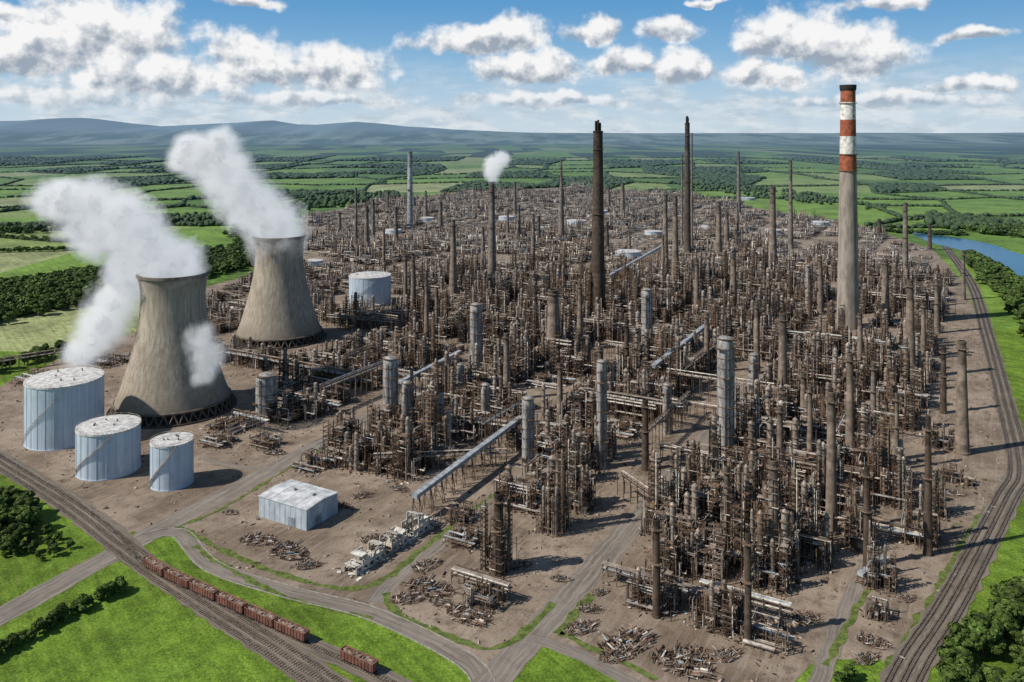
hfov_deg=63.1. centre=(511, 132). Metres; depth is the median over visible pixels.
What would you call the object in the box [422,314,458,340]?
process unit
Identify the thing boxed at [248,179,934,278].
distant process units
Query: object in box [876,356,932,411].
process unit
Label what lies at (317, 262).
storage tank
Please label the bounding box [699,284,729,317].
process unit
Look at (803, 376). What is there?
chimney
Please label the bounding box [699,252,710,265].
process unit
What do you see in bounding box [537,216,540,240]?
chimney
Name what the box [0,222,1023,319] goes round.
woodland
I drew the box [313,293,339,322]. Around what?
process unit
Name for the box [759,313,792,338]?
process unit
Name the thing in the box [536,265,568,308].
process unit
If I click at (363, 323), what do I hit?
process unit
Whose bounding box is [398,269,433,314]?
process unit
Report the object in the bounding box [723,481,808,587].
process unit
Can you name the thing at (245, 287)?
process unit
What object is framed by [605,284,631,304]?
process unit
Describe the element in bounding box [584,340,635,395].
process unit
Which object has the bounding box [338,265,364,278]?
process unit
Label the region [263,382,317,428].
process unit
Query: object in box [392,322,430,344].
process unit
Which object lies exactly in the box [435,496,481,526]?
process unit
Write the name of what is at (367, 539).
scrap heap
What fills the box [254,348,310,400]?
process unit
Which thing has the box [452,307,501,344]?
process unit
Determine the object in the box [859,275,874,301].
process unit
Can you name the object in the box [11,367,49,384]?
process unit
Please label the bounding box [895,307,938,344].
process unit
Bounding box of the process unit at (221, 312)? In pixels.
[207,302,242,320]
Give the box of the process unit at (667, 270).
[655,254,686,293]
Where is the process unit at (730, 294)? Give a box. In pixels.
[708,278,732,308]
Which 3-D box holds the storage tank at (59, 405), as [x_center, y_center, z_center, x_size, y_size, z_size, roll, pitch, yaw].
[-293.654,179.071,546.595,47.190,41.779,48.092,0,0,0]
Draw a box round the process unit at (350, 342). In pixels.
[334,332,375,354]
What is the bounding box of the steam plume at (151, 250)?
[41,184,190,277]
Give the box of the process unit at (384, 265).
[363,261,387,271]
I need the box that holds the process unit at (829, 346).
[798,319,836,367]
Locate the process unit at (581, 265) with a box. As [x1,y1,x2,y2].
[575,255,606,286]
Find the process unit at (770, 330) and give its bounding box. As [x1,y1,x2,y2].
[746,300,778,349]
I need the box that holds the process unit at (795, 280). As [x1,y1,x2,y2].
[772,263,799,291]
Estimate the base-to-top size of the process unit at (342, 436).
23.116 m
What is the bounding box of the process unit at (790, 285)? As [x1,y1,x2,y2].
[770,270,794,298]
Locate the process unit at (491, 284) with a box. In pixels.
[478,270,514,304]
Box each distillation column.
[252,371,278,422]
[379,355,400,429]
[398,380,414,420]
[438,392,446,437]
[454,362,466,399]
[467,302,484,372]
[478,382,492,416]
[518,395,537,475]
[592,359,609,469]
[638,288,654,355]
[659,382,674,434]
[713,335,737,463]
[745,352,759,394]
[803,265,812,305]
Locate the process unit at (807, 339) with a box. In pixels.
[802,322,841,356]
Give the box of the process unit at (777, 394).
[747,376,799,431]
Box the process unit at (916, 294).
[914,285,947,314]
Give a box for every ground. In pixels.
[0,144,1023,681]
[0,187,1005,681]
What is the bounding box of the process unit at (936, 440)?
[922,409,954,452]
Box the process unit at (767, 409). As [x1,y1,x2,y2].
[741,385,790,449]
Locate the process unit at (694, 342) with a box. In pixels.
[668,327,714,378]
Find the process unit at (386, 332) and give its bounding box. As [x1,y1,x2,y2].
[366,326,402,344]
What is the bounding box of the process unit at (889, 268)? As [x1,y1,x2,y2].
[870,255,890,277]
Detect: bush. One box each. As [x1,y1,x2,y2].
[0,639,6,654]
[1,551,7,557]
[4,634,18,651]
[9,543,20,555]
[11,636,21,647]
[15,631,26,645]
[17,540,28,552]
[26,532,32,541]
[26,628,36,640]
[27,539,38,552]
[29,534,38,540]
[31,617,47,634]
[34,550,40,556]
[39,554,45,560]
[41,524,49,532]
[42,533,55,544]
[45,613,56,627]
[46,526,52,533]
[46,605,66,621]
[47,539,56,548]
[47,542,61,555]
[53,531,62,539]
[57,602,69,614]
[60,613,66,621]
[66,538,74,548]
[69,605,77,613]
[73,593,90,604]
[74,596,88,610]
[87,595,94,605]
[93,588,105,599]
[96,584,110,599]
[106,581,119,595]
[114,575,128,593]
[833,671,845,681]
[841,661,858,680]
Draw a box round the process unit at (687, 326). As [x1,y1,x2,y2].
[670,311,703,341]
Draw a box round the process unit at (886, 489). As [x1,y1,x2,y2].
[856,436,914,509]
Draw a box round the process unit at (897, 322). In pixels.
[867,314,900,327]
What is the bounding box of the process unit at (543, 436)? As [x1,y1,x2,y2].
[503,408,563,455]
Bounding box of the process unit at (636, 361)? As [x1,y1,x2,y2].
[604,329,649,385]
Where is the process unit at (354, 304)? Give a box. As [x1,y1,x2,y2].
[320,291,359,326]
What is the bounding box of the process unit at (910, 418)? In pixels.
[869,366,924,434]
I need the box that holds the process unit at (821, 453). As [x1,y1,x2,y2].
[815,439,860,524]
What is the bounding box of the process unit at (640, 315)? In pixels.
[624,301,658,330]
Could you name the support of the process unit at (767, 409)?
on the yard ground at (122, 499)
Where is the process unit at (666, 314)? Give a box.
[637,283,671,325]
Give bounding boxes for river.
[912,233,1023,275]
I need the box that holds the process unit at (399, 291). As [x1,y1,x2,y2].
[391,261,423,294]
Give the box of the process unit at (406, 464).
[360,415,442,484]
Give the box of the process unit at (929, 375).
[892,351,936,383]
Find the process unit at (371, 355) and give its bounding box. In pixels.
[340,329,384,369]
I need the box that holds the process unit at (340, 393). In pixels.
[295,377,356,408]
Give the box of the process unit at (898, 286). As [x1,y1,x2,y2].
[889,280,903,296]
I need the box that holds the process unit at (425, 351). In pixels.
[403,312,448,367]
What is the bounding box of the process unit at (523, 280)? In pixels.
[511,266,536,292]
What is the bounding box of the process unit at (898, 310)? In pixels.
[872,292,904,318]
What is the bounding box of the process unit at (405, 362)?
[375,345,419,379]
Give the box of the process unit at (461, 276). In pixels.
[457,258,479,285]
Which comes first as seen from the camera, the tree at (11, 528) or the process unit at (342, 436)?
the tree at (11, 528)
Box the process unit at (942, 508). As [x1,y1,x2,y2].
[915,466,949,521]
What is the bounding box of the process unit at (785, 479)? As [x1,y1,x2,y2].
[778,460,825,510]
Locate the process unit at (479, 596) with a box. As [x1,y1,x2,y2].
[460,576,506,614]
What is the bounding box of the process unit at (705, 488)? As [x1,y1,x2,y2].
[669,458,736,521]
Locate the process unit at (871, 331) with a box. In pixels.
[853,309,894,349]
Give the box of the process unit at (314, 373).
[304,351,357,381]
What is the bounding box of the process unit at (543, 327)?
[520,305,547,343]
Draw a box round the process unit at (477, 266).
[466,248,487,281]
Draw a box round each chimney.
[337,213,341,230]
[354,188,357,243]
[364,206,369,250]
[371,199,375,237]
[382,228,385,271]
[386,190,388,205]
[393,207,398,244]
[403,255,407,305]
[406,152,413,229]
[410,256,415,306]
[423,191,427,216]
[424,279,429,341]
[434,287,439,323]
[438,202,442,226]
[449,219,457,301]
[480,227,484,263]
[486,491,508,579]
[487,181,495,275]
[502,332,510,395]
[506,210,509,236]
[513,182,516,212]
[516,205,520,234]
[531,214,535,259]
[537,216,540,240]
[546,289,559,348]
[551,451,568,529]
[556,362,563,427]
[558,160,564,238]
[577,282,583,346]
[591,120,605,314]
[596,346,603,401]
[605,222,608,246]
[607,189,609,205]
[620,183,624,217]
[623,319,630,367]
[627,231,630,248]
[640,399,650,470]
[650,518,662,618]
[661,235,664,271]
[662,194,667,255]
[667,458,679,506]
[671,196,678,290]
[681,154,682,245]
[684,116,691,253]
[691,133,692,249]
[694,259,699,309]
[703,312,710,373]
[715,201,721,256]
[719,465,732,556]
[724,211,729,244]
[729,253,736,307]
[735,203,738,221]
[736,152,740,212]
[736,223,738,239]
[741,531,754,639]
[753,302,760,373]
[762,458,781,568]
[768,187,776,263]
[775,405,785,466]
[776,312,787,414]
[788,161,792,252]
[799,372,807,420]
[806,385,813,467]
[807,269,811,319]
[816,256,823,313]
[825,390,838,535]
[836,84,859,329]
[844,352,855,466]
[856,312,863,361]
[861,465,872,566]
[869,362,877,427]
[876,219,881,238]
[881,259,889,317]
[892,392,900,463]
[902,203,908,268]
[905,279,915,379]
[920,302,926,353]
[922,415,933,556]
[927,223,931,250]
[933,279,940,333]
[939,346,947,413]
[953,340,970,455]
[960,250,965,299]
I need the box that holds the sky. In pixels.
[0,0,1023,132]
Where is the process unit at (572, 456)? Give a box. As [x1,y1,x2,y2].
[519,413,590,491]
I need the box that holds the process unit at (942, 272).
[923,266,953,282]
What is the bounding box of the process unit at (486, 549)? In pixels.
[474,486,518,577]
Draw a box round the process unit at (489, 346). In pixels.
[482,334,511,363]
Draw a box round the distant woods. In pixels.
[0,155,1023,230]
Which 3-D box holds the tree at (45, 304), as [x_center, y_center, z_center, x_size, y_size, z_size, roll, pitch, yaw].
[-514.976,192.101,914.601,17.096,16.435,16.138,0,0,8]
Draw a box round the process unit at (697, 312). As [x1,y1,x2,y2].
[684,300,720,329]
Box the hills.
[0,118,1023,144]
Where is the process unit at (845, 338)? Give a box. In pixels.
[832,324,879,372]
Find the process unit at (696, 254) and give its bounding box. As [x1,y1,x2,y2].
[680,252,702,273]
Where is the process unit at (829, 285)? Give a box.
[815,269,833,298]
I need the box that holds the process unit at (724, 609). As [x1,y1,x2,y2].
[683,579,743,642]
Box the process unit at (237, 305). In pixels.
[222,299,245,308]
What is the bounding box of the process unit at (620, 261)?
[614,254,640,275]
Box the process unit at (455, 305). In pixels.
[438,294,469,318]
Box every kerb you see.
[141,528,495,681]
[147,536,471,681]
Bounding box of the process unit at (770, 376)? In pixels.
[764,355,809,403]
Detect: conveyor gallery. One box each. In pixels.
[398,350,461,397]
[411,415,521,514]
[609,245,661,293]
[651,324,703,380]
[854,555,889,588]
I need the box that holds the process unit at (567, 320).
[559,303,596,348]
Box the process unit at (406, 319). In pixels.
[391,290,429,332]
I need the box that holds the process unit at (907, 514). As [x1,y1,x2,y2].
[897,473,945,552]
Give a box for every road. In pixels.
[0,365,467,625]
[142,529,485,680]
[198,456,277,469]
[366,468,536,603]
[472,373,762,681]
[525,634,641,681]
[807,529,899,681]
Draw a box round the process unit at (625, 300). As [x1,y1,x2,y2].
[606,275,640,320]
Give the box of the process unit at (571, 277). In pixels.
[566,270,585,285]
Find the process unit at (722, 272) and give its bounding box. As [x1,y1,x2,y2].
[706,250,729,287]
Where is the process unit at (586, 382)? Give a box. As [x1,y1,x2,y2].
[565,365,614,409]
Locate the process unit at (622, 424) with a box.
[587,415,641,442]
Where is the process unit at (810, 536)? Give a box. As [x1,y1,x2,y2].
[788,464,838,573]
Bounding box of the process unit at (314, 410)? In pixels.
[279,387,337,423]
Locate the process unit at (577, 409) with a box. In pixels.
[539,383,596,430]
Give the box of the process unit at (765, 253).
[761,243,787,279]
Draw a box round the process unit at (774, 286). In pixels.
[761,282,787,300]
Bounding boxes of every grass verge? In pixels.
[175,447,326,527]
[179,493,493,590]
[192,545,373,618]
[381,592,556,649]
[553,591,594,634]
[557,631,658,680]
[821,587,870,666]
[884,505,984,666]
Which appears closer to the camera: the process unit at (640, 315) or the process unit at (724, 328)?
the process unit at (724, 328)
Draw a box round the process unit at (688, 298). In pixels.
[663,287,693,310]
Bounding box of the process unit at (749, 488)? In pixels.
[705,450,760,533]
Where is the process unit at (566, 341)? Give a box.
[539,322,579,355]
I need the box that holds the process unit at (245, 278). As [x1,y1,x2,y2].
[239,271,253,284]
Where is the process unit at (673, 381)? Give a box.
[630,361,686,407]
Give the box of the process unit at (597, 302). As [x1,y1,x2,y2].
[589,297,623,324]
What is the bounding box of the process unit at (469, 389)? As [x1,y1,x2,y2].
[439,351,483,409]
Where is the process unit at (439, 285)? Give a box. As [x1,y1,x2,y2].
[416,256,448,296]
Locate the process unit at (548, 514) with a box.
[532,449,574,537]
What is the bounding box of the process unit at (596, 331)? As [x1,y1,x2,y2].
[572,304,608,340]
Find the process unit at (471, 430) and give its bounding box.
[445,395,499,442]
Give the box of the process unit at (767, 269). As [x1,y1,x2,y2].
[746,260,772,289]
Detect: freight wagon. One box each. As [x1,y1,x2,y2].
[142,555,167,576]
[163,567,193,588]
[189,578,219,600]
[215,591,247,613]
[244,603,278,627]
[274,617,309,641]
[340,645,378,672]
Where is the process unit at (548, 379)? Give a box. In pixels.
[523,370,576,389]
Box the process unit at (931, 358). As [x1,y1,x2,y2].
[895,336,939,371]
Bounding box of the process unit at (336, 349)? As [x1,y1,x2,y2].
[310,340,353,362]
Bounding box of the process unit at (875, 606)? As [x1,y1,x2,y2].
[862,594,893,625]
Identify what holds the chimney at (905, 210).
on the yard ground at (122, 499)
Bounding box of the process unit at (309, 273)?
[303,259,323,281]
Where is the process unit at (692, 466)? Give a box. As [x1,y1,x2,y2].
[666,438,715,484]
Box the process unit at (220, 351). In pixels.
[213,334,246,363]
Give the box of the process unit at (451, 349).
[436,342,469,358]
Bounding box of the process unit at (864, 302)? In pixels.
[835,283,873,313]
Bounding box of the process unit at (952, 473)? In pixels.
[933,463,976,489]
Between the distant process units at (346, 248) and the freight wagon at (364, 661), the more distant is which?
the distant process units at (346, 248)
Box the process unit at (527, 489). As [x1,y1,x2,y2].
[488,456,554,520]
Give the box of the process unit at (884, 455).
[844,399,917,493]
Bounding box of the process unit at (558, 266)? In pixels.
[540,248,571,282]
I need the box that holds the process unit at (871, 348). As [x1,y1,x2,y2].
[830,336,881,386]
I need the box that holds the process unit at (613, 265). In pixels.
[607,257,630,280]
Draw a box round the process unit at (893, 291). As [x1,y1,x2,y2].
[874,279,905,308]
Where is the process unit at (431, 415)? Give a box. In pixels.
[412,375,470,460]
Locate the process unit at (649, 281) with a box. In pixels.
[640,265,672,299]
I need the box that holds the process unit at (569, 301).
[566,296,575,304]
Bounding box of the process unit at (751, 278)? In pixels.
[737,265,764,296]
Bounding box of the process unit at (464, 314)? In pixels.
[449,308,469,332]
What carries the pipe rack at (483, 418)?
on the yard ground at (122, 499)
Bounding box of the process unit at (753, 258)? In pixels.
[751,248,776,282]
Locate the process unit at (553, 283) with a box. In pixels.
[538,265,567,292]
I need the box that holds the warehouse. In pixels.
[258,479,338,530]
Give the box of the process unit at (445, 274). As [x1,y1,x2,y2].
[428,259,449,284]
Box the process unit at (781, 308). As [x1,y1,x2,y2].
[779,295,809,324]
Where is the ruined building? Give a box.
[337,509,438,580]
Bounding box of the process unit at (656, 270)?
[650,254,671,279]
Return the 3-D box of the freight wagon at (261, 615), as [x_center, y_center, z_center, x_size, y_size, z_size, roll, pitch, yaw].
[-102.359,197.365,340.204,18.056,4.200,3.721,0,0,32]
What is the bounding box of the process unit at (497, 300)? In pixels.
[482,289,517,314]
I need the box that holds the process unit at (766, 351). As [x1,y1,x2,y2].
[734,320,777,362]
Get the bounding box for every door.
[288,517,294,527]
[315,512,321,525]
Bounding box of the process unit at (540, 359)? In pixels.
[516,334,552,371]
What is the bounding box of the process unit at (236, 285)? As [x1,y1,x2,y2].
[217,281,242,291]
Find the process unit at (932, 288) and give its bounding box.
[917,278,947,309]
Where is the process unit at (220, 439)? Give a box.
[197,429,240,450]
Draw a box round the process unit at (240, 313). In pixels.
[226,308,243,321]
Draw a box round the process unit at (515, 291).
[498,267,523,300]
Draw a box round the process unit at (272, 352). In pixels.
[226,336,281,370]
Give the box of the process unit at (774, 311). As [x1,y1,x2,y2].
[769,288,806,330]
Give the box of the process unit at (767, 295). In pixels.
[735,274,770,315]
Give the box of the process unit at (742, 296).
[737,291,757,300]
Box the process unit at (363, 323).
[354,308,396,329]
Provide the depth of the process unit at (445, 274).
1096.58 m
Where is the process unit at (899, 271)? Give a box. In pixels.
[890,261,918,285]
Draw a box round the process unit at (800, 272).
[788,263,804,281]
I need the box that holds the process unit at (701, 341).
[688,329,717,367]
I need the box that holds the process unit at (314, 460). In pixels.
[292,448,337,476]
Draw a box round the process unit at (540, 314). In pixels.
[538,301,573,328]
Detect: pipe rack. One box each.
[0,342,100,371]
[225,348,352,386]
[232,408,269,422]
[278,388,342,414]
[320,360,382,412]
[326,314,400,331]
[339,308,398,331]
[344,343,375,367]
[346,334,420,347]
[373,447,506,470]
[378,369,432,392]
[391,284,448,295]
[431,291,468,300]
[445,412,506,429]
[450,564,512,606]
[467,301,544,317]
[468,304,501,311]
[481,400,518,442]
[496,261,524,266]
[505,269,542,284]
[523,294,562,309]
[573,360,633,375]
[583,292,653,300]
[583,318,657,343]
[583,387,688,428]
[589,394,655,421]
[601,558,709,607]
[606,340,691,353]
[608,341,681,360]
[611,270,657,276]
[616,470,665,508]
[623,327,689,337]
[648,391,690,450]
[650,395,716,419]
[659,443,805,476]
[665,368,774,401]
[681,343,714,392]
[686,440,816,480]
[689,317,759,327]
[699,578,791,619]
[702,251,738,257]
[732,444,859,480]
[740,397,839,425]
[743,490,846,531]
[757,247,808,257]
[759,358,777,396]
[761,416,870,452]
[772,370,838,394]
[777,253,797,259]
[786,330,885,353]
[798,291,804,304]
[799,439,894,466]
[801,353,914,377]
[806,331,880,356]
[809,358,884,371]
[814,402,903,439]
[823,240,835,250]
[828,287,876,299]
[836,402,856,440]
[860,516,923,548]
[866,385,929,398]
[869,292,956,319]
[876,303,884,327]
[898,280,932,288]
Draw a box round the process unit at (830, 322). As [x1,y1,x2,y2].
[816,300,848,345]
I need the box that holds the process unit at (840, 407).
[812,382,857,443]
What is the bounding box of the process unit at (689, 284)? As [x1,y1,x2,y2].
[674,274,704,304]
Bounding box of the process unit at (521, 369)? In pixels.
[484,323,533,384]
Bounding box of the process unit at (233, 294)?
[223,290,245,299]
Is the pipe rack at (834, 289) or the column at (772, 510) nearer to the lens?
the column at (772, 510)
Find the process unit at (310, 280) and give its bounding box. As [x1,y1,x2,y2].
[306,277,318,286]
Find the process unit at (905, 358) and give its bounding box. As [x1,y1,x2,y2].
[879,336,932,396]
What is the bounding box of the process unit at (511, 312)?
[495,291,530,330]
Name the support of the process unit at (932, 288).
on the yard ground at (122, 499)
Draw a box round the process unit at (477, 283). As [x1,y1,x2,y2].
[464,271,489,292]
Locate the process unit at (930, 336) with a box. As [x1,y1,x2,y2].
[894,302,940,358]
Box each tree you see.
[0,485,14,494]
[0,494,13,506]
[0,499,8,510]
[0,506,10,515]
[0,512,8,527]
[0,522,24,540]
[0,533,19,553]
[1,295,12,302]
[2,311,17,323]
[2,355,16,368]
[6,504,22,523]
[7,488,28,495]
[8,288,19,294]
[8,493,19,505]
[12,513,31,525]
[13,490,39,504]
[14,496,33,505]
[15,523,31,539]
[17,504,41,526]
[20,351,31,364]
[29,498,40,507]
[31,349,42,361]
[32,300,50,314]
[32,345,46,359]
[33,306,45,313]
[36,286,48,290]
[40,343,48,357]
[42,281,57,286]
[45,273,57,278]
[46,347,55,357]
[54,340,66,346]
[55,287,66,291]
[55,342,67,355]
[56,300,68,310]
[67,292,78,302]
[70,272,82,276]
[70,297,82,306]
[76,284,87,287]
[79,293,92,305]
[204,255,213,259]
[215,248,225,252]
[226,250,237,254]
[227,254,236,258]
[231,260,239,267]
[235,263,244,270]
[246,254,254,266]
[935,644,961,669]
[938,664,964,681]
[940,650,981,673]
[943,622,981,651]
[950,660,983,681]
[954,634,974,661]
[960,610,1004,650]
[967,260,973,267]
[969,618,1003,657]
[974,272,987,283]
[975,263,988,267]
[979,627,1006,656]
[980,612,1005,636]
[980,664,1005,681]
[986,601,1022,630]
[986,673,1012,681]
[987,279,999,291]
[989,611,1008,634]
[990,581,1010,597]
[991,274,1000,280]
[992,283,1004,290]
[993,598,1000,602]
[994,612,1019,642]
[996,285,1006,292]
[997,581,1013,594]
[998,575,1023,599]
[1000,593,1020,601]
[1000,596,1023,623]
[1002,595,1023,616]
[1003,303,1014,313]
[1004,298,1011,304]
[1006,672,1023,681]
[1009,644,1023,665]
[1010,576,1023,602]
[1012,665,1023,675]
[1013,311,1023,323]
[1015,292,1023,299]
[1015,627,1023,645]
[1016,325,1023,336]
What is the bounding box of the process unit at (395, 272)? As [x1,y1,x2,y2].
[386,265,408,284]
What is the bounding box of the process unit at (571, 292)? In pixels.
[566,279,583,300]
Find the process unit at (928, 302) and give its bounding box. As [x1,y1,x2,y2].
[915,280,947,322]
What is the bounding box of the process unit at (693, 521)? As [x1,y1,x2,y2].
[642,483,718,554]
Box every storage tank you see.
[22,365,104,450]
[73,413,140,480]
[148,430,193,491]
[306,259,322,265]
[349,270,390,306]
[385,229,401,233]
[423,217,433,221]
[498,215,514,219]
[567,219,586,224]
[616,249,640,256]
[645,230,661,234]
[741,197,754,199]
[811,221,828,225]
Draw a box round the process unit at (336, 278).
[320,268,349,286]
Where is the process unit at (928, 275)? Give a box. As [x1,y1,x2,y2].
[923,264,952,286]
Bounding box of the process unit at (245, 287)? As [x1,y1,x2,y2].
[238,276,251,292]
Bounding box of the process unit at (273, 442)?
[248,431,284,450]
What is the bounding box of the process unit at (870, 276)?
[859,259,881,289]
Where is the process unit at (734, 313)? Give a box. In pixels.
[730,308,750,334]
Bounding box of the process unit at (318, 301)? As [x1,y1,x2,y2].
[308,287,323,307]
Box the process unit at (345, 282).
[339,272,355,288]
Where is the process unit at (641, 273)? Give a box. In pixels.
[631,263,656,288]
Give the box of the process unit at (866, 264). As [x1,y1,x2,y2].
[861,248,877,282]
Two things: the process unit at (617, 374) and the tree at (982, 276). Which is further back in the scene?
the tree at (982, 276)
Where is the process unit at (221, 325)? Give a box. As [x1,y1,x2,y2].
[208,309,240,333]
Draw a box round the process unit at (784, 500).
[759,433,815,523]
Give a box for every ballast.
[0,449,411,681]
[0,464,351,681]
[879,246,1023,681]
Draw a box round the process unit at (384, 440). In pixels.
[369,420,414,461]
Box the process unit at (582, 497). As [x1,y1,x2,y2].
[566,464,601,516]
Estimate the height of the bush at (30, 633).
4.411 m
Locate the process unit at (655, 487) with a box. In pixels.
[635,448,691,535]
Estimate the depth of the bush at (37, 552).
393.12 m
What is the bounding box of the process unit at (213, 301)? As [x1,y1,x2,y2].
[206,294,221,314]
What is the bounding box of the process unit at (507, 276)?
[495,268,518,286]
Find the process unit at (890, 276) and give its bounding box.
[889,270,918,291]
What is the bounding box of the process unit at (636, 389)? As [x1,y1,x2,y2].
[607,369,662,423]
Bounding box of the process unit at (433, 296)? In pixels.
[431,291,450,308]
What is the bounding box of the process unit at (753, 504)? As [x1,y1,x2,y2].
[751,497,781,542]
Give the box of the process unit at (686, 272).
[682,261,693,290]
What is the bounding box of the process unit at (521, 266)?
[507,247,539,277]
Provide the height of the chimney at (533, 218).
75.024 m
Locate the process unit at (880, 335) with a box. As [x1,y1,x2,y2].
[866,329,897,342]
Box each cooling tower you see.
[106,267,236,428]
[231,232,326,349]
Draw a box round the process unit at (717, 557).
[678,522,738,583]
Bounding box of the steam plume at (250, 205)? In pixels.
[172,136,289,237]
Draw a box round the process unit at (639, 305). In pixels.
[625,291,640,313]
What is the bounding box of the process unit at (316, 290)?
[308,282,326,299]
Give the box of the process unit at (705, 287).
[686,258,719,297]
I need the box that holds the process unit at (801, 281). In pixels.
[795,262,827,301]
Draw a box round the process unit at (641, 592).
[622,558,687,621]
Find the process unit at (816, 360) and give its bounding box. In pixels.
[789,332,823,395]
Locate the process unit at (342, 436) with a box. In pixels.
[309,426,383,473]
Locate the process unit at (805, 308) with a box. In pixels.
[783,294,818,318]
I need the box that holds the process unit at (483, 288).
[453,270,487,308]
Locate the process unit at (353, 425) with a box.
[316,405,371,451]
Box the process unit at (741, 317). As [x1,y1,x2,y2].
[711,300,747,347]
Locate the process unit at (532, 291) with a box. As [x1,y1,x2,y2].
[520,267,545,317]
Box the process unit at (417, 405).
[398,359,458,431]
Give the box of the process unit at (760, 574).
[735,509,796,599]
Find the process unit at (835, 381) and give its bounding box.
[812,367,866,423]
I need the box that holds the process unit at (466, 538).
[442,520,486,552]
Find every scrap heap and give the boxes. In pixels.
[222,509,239,514]
[239,532,277,546]
[263,448,285,455]
[267,539,312,559]
[290,559,323,569]
[338,500,351,509]
[351,491,377,499]
[359,533,383,543]
[390,590,428,604]
[392,485,409,492]
[400,573,461,597]
[411,556,443,572]
[429,596,453,607]
[446,602,494,627]
[511,560,532,569]
[550,574,573,582]
[562,619,599,636]
[577,601,605,613]
[589,587,610,596]
[597,623,657,656]
[597,644,636,663]
[649,645,722,679]
[672,640,721,662]
[710,646,744,662]
[786,609,823,626]
[852,650,879,664]
[855,630,895,649]
[895,594,916,602]
[944,488,967,496]
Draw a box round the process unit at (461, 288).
[445,280,475,299]
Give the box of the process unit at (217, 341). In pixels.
[212,336,221,347]
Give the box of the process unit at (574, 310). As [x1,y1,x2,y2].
[559,298,589,325]
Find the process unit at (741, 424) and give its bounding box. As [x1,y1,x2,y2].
[735,377,784,465]
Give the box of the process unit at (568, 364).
[542,335,593,378]
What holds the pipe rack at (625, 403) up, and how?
on the yard ground at (122, 499)
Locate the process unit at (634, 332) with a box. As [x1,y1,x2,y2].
[629,319,669,366]
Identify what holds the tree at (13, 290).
on the ground at (140, 628)
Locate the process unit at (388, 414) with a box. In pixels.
[362,399,419,440]
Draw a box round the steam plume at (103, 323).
[75,275,136,359]
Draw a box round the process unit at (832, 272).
[822,256,836,281]
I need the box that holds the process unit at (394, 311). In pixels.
[380,297,413,321]
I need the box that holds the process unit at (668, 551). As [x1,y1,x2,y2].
[646,524,690,581]
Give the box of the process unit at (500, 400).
[473,375,536,420]
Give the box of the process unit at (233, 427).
[199,410,269,434]
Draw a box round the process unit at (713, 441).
[704,416,762,492]
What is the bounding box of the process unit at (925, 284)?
[918,281,949,302]
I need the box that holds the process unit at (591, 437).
[548,391,617,473]
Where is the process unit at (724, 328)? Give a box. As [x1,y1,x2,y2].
[691,302,737,349]
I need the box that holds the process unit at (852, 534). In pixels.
[840,484,881,554]
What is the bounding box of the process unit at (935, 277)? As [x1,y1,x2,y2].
[917,274,952,295]
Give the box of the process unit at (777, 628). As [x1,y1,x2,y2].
[736,602,799,658]
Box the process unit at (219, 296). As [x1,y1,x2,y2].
[206,289,227,303]
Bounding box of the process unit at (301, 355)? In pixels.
[275,347,324,377]
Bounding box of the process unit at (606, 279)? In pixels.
[605,271,622,287]
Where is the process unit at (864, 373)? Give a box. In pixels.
[828,338,876,401]
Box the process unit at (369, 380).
[339,351,381,392]
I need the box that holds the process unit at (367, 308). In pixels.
[349,295,382,315]
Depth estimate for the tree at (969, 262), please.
1231.10 m
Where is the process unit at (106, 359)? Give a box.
[78,350,130,368]
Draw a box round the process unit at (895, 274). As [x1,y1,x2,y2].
[892,263,910,304]
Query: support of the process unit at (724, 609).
on the yard ground at (122, 499)
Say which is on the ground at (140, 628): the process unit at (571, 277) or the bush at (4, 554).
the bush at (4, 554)
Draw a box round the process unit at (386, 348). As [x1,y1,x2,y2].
[367,328,408,357]
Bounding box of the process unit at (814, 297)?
[791,279,816,309]
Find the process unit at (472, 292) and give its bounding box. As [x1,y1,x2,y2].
[465,286,499,318]
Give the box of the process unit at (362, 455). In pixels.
[339,427,376,474]
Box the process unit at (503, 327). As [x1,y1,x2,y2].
[484,300,510,337]
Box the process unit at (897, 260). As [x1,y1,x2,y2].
[893,251,923,284]
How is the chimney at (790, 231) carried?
on the yard ground at (122, 499)
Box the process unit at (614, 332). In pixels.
[602,301,640,343]
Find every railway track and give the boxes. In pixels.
[0,454,344,681]
[0,454,396,681]
[0,460,327,681]
[0,467,311,681]
[884,246,1012,681]
[899,246,1020,681]
[914,247,1023,681]
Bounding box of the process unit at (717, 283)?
[698,258,726,293]
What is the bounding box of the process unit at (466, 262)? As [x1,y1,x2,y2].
[443,249,469,278]
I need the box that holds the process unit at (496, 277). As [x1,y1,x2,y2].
[481,271,506,289]
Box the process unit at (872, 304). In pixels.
[859,283,874,308]
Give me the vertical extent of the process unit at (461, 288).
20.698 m
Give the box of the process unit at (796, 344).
[789,334,830,381]
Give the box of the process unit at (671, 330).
[652,318,679,360]
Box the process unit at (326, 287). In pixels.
[314,274,345,296]
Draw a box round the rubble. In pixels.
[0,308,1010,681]
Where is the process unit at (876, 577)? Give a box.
[862,520,899,596]
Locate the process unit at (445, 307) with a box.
[416,284,453,322]
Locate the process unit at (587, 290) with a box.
[576,270,607,316]
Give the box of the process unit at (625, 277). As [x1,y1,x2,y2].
[616,261,644,297]
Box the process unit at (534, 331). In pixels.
[502,301,546,350]
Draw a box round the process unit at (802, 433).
[791,394,855,460]
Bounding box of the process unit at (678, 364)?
[648,329,697,394]
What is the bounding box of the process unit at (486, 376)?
[464,342,511,390]
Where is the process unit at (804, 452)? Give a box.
[776,417,842,482]
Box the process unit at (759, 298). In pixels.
[732,282,766,323]
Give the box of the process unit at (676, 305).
[656,288,685,319]
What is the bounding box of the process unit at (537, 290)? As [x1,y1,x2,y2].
[516,285,551,301]

